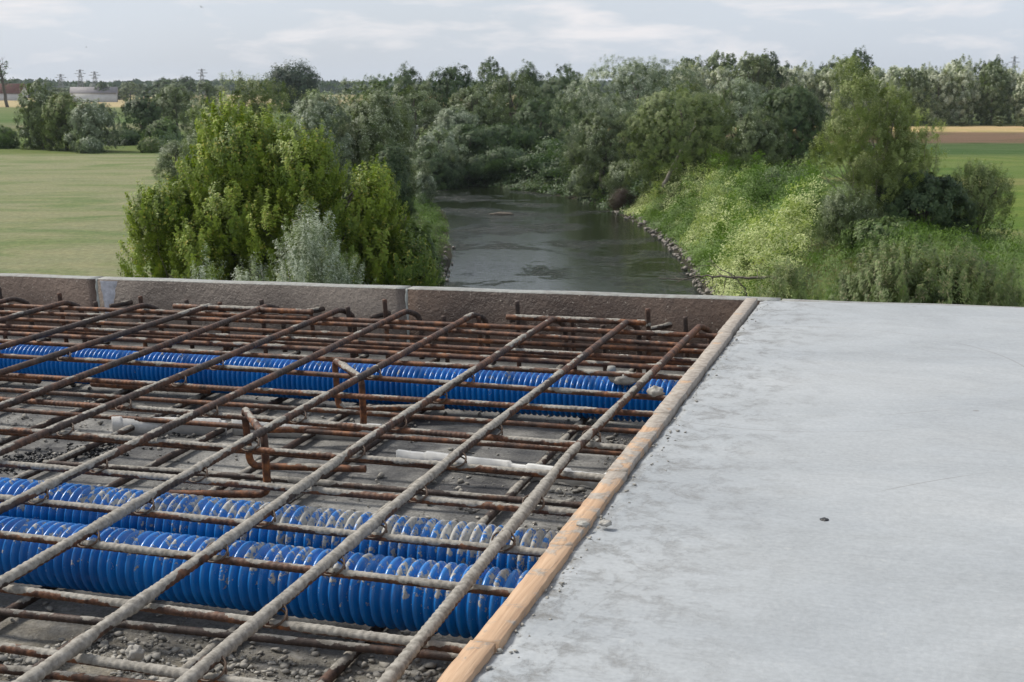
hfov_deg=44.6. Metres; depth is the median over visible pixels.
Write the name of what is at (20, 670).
rebar
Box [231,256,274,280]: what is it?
willow bush
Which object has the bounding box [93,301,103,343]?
stirrup
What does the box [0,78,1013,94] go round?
distant woods
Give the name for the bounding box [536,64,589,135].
river tree
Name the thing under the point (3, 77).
bare tree
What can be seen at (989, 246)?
bank grass
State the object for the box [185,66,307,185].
willow tree
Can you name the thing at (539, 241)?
river water
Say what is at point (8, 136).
field bush
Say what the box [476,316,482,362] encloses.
stirrup
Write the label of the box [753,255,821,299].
bush
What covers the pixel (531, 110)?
river tree
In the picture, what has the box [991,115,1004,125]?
forest tree
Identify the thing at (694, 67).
forest tree
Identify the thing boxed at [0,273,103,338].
edge panel
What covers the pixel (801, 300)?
edge panel
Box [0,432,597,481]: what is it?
rebar
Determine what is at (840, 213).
willow bush
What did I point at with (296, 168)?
maple tree
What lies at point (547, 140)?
river tree
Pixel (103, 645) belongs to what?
rubble
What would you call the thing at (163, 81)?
forest tree
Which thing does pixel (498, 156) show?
river tree
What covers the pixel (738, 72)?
forest tree
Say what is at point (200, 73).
power pylon
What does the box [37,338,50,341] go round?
rebar
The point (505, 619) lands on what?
formwork board
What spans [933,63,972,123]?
forest tree
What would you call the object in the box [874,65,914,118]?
forest tree
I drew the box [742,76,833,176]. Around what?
willow tree
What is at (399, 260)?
maple tree
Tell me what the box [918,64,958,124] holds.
forest tree
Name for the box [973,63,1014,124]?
forest tree
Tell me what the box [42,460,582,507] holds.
rebar
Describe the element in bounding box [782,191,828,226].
bush
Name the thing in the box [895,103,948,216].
airy tree
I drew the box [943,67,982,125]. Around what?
forest tree
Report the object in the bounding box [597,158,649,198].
willow bush
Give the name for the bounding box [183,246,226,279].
willow bush
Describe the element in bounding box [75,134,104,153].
field bush
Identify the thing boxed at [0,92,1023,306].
ground
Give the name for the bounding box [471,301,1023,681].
concrete slab
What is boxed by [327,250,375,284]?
willow bush
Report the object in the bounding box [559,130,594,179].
willow bush
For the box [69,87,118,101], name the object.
farm building
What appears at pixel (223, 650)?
rebar
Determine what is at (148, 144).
field bush
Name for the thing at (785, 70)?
forest tree
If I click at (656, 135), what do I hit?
willow tree
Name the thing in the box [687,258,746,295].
dead branch
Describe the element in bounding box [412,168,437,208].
willow bush
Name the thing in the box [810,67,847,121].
forest tree
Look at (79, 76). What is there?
power pylon
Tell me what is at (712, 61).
forest tree
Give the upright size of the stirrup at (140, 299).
0.156 m
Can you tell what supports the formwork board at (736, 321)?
on the bridge deck
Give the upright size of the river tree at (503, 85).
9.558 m
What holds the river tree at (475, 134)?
on the ground at (62, 212)
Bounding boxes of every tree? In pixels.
[0,59,13,106]
[12,77,61,149]
[26,87,46,97]
[39,91,82,150]
[46,88,69,98]
[61,98,127,151]
[95,80,109,90]
[115,171,232,279]
[116,96,166,133]
[118,86,131,99]
[119,81,141,100]
[133,83,150,99]
[138,86,163,106]
[151,83,201,136]
[153,76,174,99]
[157,91,334,280]
[170,76,200,102]
[174,96,231,178]
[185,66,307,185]
[193,80,217,109]
[206,85,226,105]
[235,119,385,284]
[263,58,325,116]
[283,88,357,206]
[311,154,440,286]
[330,83,433,221]
[331,77,373,139]
[353,72,414,154]
[366,138,419,241]
[385,74,446,160]
[392,61,424,134]
[406,123,470,185]
[411,146,454,189]
[413,62,479,134]
[430,105,481,148]
[430,123,508,160]
[433,158,469,187]
[444,83,509,129]
[462,150,503,179]
[470,57,517,127]
[473,122,537,151]
[478,144,529,170]
[481,68,545,128]
[508,97,576,141]
[509,151,555,168]
[511,59,544,125]
[532,137,568,153]
[535,162,570,176]
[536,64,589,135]
[546,54,712,166]
[614,81,752,195]
[670,58,711,123]
[675,55,706,85]
[689,66,712,92]
[700,66,743,112]
[701,77,774,147]
[702,50,736,115]
[714,67,745,107]
[725,51,776,105]
[726,105,790,178]
[730,58,762,85]
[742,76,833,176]
[745,48,788,102]
[771,65,795,108]
[782,60,821,123]
[784,60,798,83]
[803,77,815,121]
[808,52,926,216]
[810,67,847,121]
[813,62,832,115]
[817,54,861,119]
[839,71,876,122]
[847,45,875,98]
[859,66,892,122]
[870,76,901,125]
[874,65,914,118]
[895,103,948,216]
[898,65,934,125]
[905,66,940,123]
[916,61,939,118]
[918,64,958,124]
[927,117,942,126]
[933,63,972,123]
[941,54,979,119]
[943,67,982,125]
[958,118,968,126]
[969,58,1012,123]
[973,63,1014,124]
[978,54,1009,119]
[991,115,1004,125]
[992,64,1022,123]
[1007,69,1023,125]
[1015,117,1023,126]
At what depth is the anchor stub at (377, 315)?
3.39 m
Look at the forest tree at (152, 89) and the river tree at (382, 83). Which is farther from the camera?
the forest tree at (152, 89)
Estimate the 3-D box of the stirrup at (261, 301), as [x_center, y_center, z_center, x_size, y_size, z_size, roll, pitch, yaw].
[-0.685,-0.036,3.444,0.014,0.159,0.018,3,13,18]
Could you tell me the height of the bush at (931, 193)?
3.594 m
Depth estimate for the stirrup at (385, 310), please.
3.31 m
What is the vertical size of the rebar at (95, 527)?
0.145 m
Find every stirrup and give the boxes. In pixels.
[0,287,7,338]
[57,293,68,342]
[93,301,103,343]
[138,296,147,346]
[184,299,194,348]
[218,302,227,350]
[259,299,267,352]
[309,315,315,352]
[345,306,354,357]
[382,299,389,358]
[441,316,449,362]
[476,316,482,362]
[515,301,521,366]
[570,323,576,369]
[600,325,606,370]
[645,308,650,372]
[683,316,688,372]
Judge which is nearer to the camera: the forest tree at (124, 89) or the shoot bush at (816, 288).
the shoot bush at (816, 288)
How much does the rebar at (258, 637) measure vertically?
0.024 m
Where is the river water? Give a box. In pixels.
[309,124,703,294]
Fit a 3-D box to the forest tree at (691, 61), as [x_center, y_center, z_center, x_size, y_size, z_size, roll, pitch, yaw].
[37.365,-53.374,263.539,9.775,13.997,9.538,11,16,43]
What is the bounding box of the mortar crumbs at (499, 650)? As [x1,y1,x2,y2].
[478,304,768,681]
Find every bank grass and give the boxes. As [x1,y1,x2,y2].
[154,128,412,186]
[224,167,450,280]
[371,138,616,194]
[743,192,1023,301]
[767,157,1023,263]
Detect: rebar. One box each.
[0,297,35,340]
[0,300,87,342]
[0,303,163,353]
[0,303,230,375]
[0,303,716,338]
[0,304,287,409]
[0,308,358,455]
[0,309,424,514]
[0,310,708,348]
[0,312,490,589]
[0,316,704,353]
[0,324,697,363]
[0,328,692,365]
[0,331,690,371]
[0,339,682,379]
[0,347,233,445]
[0,354,666,400]
[0,358,440,621]
[0,373,653,416]
[0,377,41,383]
[0,387,640,433]
[0,396,626,451]
[0,407,621,455]
[0,426,604,481]
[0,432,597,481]
[0,460,576,516]
[0,494,545,556]
[0,530,513,596]
[0,584,466,653]
[0,607,458,660]
[0,641,274,681]
[0,664,159,681]
[9,361,495,681]
[11,317,568,681]
[11,345,171,406]
[12,350,300,478]
[15,331,643,363]
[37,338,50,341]
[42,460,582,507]
[90,383,210,393]
[105,354,368,487]
[162,365,562,681]
[172,303,313,314]
[174,320,641,681]
[316,369,635,681]
[377,324,712,681]
[506,314,645,325]
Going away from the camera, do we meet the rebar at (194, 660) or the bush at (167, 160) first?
the rebar at (194, 660)
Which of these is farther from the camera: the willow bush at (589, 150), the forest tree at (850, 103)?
the forest tree at (850, 103)
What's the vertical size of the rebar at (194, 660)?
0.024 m
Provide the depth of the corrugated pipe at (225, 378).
2.82 m
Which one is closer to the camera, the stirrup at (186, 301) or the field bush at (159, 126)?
the stirrup at (186, 301)
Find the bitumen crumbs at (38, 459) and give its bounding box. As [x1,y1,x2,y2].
[0,432,186,473]
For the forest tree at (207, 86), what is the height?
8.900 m
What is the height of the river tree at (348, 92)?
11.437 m
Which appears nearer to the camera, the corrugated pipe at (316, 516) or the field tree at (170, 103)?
the corrugated pipe at (316, 516)
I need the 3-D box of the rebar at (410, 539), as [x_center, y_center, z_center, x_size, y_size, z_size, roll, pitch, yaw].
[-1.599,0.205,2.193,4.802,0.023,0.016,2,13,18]
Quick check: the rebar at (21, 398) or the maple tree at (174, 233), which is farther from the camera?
the maple tree at (174, 233)
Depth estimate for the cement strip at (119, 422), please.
2.72 m
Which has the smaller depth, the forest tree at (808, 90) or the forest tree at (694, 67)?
the forest tree at (694, 67)
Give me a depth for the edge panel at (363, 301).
3.55 m
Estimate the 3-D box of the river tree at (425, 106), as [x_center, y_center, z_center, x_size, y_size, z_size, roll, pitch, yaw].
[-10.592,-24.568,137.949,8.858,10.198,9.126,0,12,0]
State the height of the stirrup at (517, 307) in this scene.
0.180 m
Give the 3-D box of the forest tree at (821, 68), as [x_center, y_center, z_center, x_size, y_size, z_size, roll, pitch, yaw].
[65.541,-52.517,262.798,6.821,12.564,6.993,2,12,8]
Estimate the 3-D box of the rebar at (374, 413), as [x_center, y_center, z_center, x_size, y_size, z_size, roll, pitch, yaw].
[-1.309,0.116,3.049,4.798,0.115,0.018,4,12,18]
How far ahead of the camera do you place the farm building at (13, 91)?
603.92 m
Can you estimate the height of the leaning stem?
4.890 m
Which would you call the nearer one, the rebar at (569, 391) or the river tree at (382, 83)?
the rebar at (569, 391)
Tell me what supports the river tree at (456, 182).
on the ground at (62, 212)
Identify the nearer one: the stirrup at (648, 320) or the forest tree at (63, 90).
the stirrup at (648, 320)
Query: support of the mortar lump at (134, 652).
on the deck floor
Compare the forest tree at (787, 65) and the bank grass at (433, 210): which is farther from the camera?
the forest tree at (787, 65)
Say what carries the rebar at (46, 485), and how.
on the rebar at (410, 539)
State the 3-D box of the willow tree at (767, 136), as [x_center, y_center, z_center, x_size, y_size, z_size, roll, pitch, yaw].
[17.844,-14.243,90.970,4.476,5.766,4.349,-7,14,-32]
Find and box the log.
[490,212,513,214]
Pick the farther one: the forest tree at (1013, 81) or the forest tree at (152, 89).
the forest tree at (152, 89)
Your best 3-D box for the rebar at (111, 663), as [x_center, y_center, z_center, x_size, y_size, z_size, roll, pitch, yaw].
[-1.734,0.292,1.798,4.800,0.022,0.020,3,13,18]
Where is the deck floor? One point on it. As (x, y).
(34, 632)
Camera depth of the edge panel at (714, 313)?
3.25 m
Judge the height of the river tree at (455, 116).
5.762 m
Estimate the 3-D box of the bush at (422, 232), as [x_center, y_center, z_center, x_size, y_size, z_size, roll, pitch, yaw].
[-3.779,-1.928,46.662,3.114,5.434,2.614,0,12,0]
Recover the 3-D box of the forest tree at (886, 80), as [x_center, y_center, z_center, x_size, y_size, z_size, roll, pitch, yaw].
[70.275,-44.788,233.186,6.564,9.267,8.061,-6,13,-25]
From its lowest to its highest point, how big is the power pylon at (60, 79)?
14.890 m
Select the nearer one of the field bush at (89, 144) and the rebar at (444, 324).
the rebar at (444, 324)
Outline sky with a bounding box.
[0,0,1023,81]
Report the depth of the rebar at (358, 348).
3.34 m
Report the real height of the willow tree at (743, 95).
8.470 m
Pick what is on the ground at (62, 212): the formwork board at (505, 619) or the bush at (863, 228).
the bush at (863, 228)
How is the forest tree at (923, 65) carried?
on the ground at (62, 212)
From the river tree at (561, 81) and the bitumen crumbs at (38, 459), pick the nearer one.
the bitumen crumbs at (38, 459)
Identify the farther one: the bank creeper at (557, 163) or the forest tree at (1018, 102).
the forest tree at (1018, 102)
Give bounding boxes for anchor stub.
[109,300,132,307]
[303,306,324,314]
[370,311,390,318]
[651,322,671,330]
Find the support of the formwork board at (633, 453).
on the bridge deck
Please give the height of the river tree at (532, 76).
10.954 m
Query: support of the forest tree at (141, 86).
on the ground at (62, 212)
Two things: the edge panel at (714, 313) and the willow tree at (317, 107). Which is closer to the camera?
the edge panel at (714, 313)
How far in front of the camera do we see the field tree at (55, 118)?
143.44 m
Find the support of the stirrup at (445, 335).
on the deck floor
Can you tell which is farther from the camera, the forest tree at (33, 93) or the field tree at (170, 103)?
the forest tree at (33, 93)
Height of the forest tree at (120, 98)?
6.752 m
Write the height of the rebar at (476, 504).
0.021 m
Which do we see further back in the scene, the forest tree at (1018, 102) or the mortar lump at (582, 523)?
the forest tree at (1018, 102)
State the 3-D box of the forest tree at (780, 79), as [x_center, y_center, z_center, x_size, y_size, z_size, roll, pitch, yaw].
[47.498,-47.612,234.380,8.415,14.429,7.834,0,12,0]
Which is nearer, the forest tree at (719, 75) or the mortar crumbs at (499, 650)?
the mortar crumbs at (499, 650)
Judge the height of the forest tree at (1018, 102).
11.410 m
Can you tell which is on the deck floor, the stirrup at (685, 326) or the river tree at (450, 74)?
the stirrup at (685, 326)
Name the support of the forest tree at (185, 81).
on the ground at (62, 212)
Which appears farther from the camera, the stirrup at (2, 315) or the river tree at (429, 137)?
the river tree at (429, 137)
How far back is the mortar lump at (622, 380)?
2.60 m
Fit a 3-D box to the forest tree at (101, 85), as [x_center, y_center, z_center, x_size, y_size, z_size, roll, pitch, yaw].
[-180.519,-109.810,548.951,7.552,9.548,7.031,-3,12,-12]
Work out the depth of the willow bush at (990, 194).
56.31 m
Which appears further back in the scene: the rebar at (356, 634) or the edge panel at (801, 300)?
the edge panel at (801, 300)
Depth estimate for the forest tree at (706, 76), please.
243.79 m
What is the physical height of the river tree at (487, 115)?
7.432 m
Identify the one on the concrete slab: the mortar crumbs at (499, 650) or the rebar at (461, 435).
the mortar crumbs at (499, 650)
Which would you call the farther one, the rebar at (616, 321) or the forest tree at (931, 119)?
the forest tree at (931, 119)
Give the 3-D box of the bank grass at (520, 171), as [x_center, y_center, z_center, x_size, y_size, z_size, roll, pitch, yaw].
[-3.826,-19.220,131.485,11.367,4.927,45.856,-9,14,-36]
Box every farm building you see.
[0,84,27,99]
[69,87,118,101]
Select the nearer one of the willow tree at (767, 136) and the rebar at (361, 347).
the rebar at (361, 347)
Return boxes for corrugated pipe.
[0,343,678,422]
[0,477,556,572]
[0,516,529,638]
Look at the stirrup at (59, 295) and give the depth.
3.66 m
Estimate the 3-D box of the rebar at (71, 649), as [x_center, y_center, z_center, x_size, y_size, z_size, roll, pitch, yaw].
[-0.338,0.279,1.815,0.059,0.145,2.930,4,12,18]
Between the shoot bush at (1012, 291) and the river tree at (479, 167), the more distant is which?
the river tree at (479, 167)
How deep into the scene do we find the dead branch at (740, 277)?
52.05 m
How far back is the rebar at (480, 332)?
3.15 m
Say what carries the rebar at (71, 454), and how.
on the deck floor
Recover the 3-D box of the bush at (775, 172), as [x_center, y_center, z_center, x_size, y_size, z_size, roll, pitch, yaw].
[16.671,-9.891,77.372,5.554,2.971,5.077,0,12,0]
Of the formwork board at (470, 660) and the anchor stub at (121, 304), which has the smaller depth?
the formwork board at (470, 660)
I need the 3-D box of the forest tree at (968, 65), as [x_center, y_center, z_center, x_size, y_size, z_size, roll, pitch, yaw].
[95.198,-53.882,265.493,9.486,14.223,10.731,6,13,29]
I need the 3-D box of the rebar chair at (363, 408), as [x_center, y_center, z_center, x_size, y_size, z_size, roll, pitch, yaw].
[-0.335,0.115,2.672,0.370,0.129,0.173,0,12,1]
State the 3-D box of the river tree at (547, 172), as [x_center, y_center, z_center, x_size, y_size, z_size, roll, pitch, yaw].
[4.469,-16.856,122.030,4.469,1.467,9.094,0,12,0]
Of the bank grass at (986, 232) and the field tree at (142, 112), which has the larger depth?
the field tree at (142, 112)
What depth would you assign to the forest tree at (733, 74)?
245.04 m
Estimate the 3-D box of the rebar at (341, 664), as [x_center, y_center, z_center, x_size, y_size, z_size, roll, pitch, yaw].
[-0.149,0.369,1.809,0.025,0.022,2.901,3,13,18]
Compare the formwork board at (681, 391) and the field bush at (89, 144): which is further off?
the field bush at (89, 144)
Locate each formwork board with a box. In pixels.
[437,640,495,681]
[473,544,572,651]
[549,471,626,549]
[607,413,670,477]
[653,367,704,420]
[691,332,731,372]
[717,298,756,338]
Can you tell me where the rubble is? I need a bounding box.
[0,380,675,681]
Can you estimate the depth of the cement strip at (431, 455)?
2.37 m
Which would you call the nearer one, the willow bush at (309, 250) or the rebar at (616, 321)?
the rebar at (616, 321)
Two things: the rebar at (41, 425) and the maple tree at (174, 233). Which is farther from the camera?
the maple tree at (174, 233)
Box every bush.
[0,124,20,148]
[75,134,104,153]
[104,129,142,145]
[135,136,168,152]
[140,116,181,145]
[152,140,195,185]
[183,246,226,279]
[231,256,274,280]
[261,198,352,283]
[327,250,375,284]
[405,217,449,286]
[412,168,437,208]
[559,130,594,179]
[563,165,598,197]
[568,106,632,198]
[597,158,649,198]
[739,157,824,202]
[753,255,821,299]
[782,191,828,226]
[790,256,893,302]
[810,179,887,259]
[813,230,1023,306]
[837,215,932,258]
[871,169,981,243]
[933,153,1016,242]
[972,249,1023,306]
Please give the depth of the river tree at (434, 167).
122.07 m
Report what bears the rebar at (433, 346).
on the deck floor
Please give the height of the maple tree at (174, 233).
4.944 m
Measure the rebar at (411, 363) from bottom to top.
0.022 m
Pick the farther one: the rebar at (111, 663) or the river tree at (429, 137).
the river tree at (429, 137)
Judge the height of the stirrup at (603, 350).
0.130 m
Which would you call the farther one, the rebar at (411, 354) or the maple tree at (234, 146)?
the maple tree at (234, 146)
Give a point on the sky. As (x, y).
(122, 40)
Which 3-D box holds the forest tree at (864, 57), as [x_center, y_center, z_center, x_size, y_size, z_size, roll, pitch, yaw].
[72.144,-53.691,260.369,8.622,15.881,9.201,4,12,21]
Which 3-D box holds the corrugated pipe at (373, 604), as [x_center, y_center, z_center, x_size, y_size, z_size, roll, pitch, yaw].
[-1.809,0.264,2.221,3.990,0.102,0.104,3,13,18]
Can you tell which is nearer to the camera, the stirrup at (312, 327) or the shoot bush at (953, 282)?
the stirrup at (312, 327)
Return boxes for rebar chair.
[166,407,366,497]
[269,359,444,432]
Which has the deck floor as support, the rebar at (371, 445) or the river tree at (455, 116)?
the rebar at (371, 445)
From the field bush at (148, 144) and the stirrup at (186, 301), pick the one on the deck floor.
the stirrup at (186, 301)
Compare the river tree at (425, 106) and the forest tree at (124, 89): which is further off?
the forest tree at (124, 89)
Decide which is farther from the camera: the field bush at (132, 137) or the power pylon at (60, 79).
the power pylon at (60, 79)
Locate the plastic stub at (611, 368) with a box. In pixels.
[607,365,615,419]
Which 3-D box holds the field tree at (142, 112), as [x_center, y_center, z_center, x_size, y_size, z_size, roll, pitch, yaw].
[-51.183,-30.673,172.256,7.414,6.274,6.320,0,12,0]
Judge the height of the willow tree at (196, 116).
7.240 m
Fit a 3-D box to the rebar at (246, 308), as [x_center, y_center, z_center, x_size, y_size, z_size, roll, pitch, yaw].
[-0.732,-0.088,3.378,0.430,0.018,0.022,2,13,18]
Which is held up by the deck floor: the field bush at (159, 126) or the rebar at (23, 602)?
the rebar at (23, 602)
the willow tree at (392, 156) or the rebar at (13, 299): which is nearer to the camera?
the rebar at (13, 299)
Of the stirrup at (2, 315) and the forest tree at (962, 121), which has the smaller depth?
the stirrup at (2, 315)
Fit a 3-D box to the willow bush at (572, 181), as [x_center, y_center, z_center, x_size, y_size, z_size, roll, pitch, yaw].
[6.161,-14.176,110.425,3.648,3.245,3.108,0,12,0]
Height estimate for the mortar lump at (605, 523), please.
0.009 m
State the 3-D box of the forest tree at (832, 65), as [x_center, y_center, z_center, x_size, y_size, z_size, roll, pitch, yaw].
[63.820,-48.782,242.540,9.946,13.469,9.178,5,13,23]
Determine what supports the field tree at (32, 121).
on the ground at (62, 212)
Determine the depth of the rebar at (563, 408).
2.48 m
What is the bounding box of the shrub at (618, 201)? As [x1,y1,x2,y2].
[604,185,636,210]
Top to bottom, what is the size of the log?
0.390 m
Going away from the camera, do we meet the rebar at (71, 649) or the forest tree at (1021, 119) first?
the rebar at (71, 649)
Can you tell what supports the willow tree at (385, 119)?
on the ground at (62, 212)
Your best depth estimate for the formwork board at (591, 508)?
1.63 m
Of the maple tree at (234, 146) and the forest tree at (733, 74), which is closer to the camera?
the maple tree at (234, 146)
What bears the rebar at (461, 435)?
on the deck floor
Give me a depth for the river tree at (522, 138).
129.80 m
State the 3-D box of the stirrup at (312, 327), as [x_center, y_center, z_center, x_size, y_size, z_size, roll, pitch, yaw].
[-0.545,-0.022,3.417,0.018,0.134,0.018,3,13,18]
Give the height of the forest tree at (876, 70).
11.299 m
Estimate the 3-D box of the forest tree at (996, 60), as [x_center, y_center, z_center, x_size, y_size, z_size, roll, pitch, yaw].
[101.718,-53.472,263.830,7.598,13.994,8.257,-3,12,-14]
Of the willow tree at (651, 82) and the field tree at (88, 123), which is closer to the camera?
the willow tree at (651, 82)
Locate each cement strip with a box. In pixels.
[111,416,226,435]
[232,419,381,440]
[396,449,606,489]
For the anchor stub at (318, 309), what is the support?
attached to the edge panel at (363, 301)
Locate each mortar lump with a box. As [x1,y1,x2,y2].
[125,644,145,660]
[576,520,589,527]
[598,519,611,526]
[608,371,640,384]
[646,385,664,396]
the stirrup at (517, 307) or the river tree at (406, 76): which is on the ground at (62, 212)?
the river tree at (406, 76)
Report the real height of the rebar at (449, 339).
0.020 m
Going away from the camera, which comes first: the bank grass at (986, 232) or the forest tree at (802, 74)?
the bank grass at (986, 232)
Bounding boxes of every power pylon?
[55,74,66,87]
[74,69,85,86]
[90,71,98,86]
[198,69,205,94]
[1010,56,1018,74]
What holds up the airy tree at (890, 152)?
on the ground at (62, 212)
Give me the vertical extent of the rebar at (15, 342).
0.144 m
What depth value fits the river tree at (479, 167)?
124.91 m
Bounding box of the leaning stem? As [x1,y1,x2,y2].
[662,123,695,187]
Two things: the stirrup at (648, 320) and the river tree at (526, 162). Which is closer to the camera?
the stirrup at (648, 320)
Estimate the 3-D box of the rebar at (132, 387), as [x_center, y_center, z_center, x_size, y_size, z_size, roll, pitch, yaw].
[-0.856,0.107,2.952,0.320,0.019,0.024,2,13,18]
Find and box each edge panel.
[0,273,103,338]
[97,276,410,349]
[408,286,780,357]
[781,299,1023,307]
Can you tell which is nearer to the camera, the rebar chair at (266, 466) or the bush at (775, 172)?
the rebar chair at (266, 466)
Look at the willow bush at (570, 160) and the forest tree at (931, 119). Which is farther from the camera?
the forest tree at (931, 119)
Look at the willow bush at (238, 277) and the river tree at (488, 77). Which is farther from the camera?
the river tree at (488, 77)
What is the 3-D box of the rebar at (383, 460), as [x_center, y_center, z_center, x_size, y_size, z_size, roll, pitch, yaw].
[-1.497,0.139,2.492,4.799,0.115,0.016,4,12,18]
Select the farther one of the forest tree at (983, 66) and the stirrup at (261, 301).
the forest tree at (983, 66)
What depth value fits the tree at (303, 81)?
291.01 m
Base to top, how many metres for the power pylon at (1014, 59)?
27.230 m
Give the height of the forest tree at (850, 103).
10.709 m
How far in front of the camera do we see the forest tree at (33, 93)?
703.21 m
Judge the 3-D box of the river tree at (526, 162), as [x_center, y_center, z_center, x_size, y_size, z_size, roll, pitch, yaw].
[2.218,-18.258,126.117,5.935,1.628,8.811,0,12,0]
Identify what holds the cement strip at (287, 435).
on the deck floor
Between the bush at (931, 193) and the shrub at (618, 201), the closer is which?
the bush at (931, 193)
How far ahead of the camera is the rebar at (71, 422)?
2.52 m
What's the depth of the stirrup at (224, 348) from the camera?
3.46 m
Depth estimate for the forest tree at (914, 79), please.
229.90 m
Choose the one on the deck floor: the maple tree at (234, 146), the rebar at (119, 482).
the rebar at (119, 482)
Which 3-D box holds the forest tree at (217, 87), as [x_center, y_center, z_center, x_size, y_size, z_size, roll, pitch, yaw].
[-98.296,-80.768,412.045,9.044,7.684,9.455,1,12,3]
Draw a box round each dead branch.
[658,264,791,294]
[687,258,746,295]
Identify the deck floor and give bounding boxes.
[0,335,684,681]
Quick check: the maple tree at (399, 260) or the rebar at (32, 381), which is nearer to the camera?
the rebar at (32, 381)
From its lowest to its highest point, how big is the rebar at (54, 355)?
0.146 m
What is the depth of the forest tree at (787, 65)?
263.19 m
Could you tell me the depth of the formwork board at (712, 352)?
2.52 m
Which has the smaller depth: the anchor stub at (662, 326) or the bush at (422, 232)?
the anchor stub at (662, 326)
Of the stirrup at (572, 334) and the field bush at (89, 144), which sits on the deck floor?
the stirrup at (572, 334)
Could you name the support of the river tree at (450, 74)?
on the ground at (62, 212)
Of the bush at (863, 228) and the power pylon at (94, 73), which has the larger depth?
the power pylon at (94, 73)
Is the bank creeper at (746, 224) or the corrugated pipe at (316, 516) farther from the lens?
the bank creeper at (746, 224)
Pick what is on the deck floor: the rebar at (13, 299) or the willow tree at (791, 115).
the rebar at (13, 299)
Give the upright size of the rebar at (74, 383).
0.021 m
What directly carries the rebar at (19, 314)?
on the deck floor
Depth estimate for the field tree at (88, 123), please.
140.75 m
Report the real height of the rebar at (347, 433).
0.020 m
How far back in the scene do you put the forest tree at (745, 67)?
229.09 m
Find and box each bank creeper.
[460,136,740,213]
[616,137,829,298]
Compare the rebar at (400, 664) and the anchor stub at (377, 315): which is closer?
the rebar at (400, 664)
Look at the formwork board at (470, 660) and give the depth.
1.21 m
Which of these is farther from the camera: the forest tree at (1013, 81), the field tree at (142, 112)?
the forest tree at (1013, 81)
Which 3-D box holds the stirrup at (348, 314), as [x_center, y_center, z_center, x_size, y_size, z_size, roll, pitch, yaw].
[-0.433,-0.018,3.342,0.018,0.152,0.018,3,13,18]
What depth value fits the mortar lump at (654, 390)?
2.41 m
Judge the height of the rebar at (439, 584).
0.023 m
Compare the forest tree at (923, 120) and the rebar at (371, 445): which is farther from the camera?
the forest tree at (923, 120)

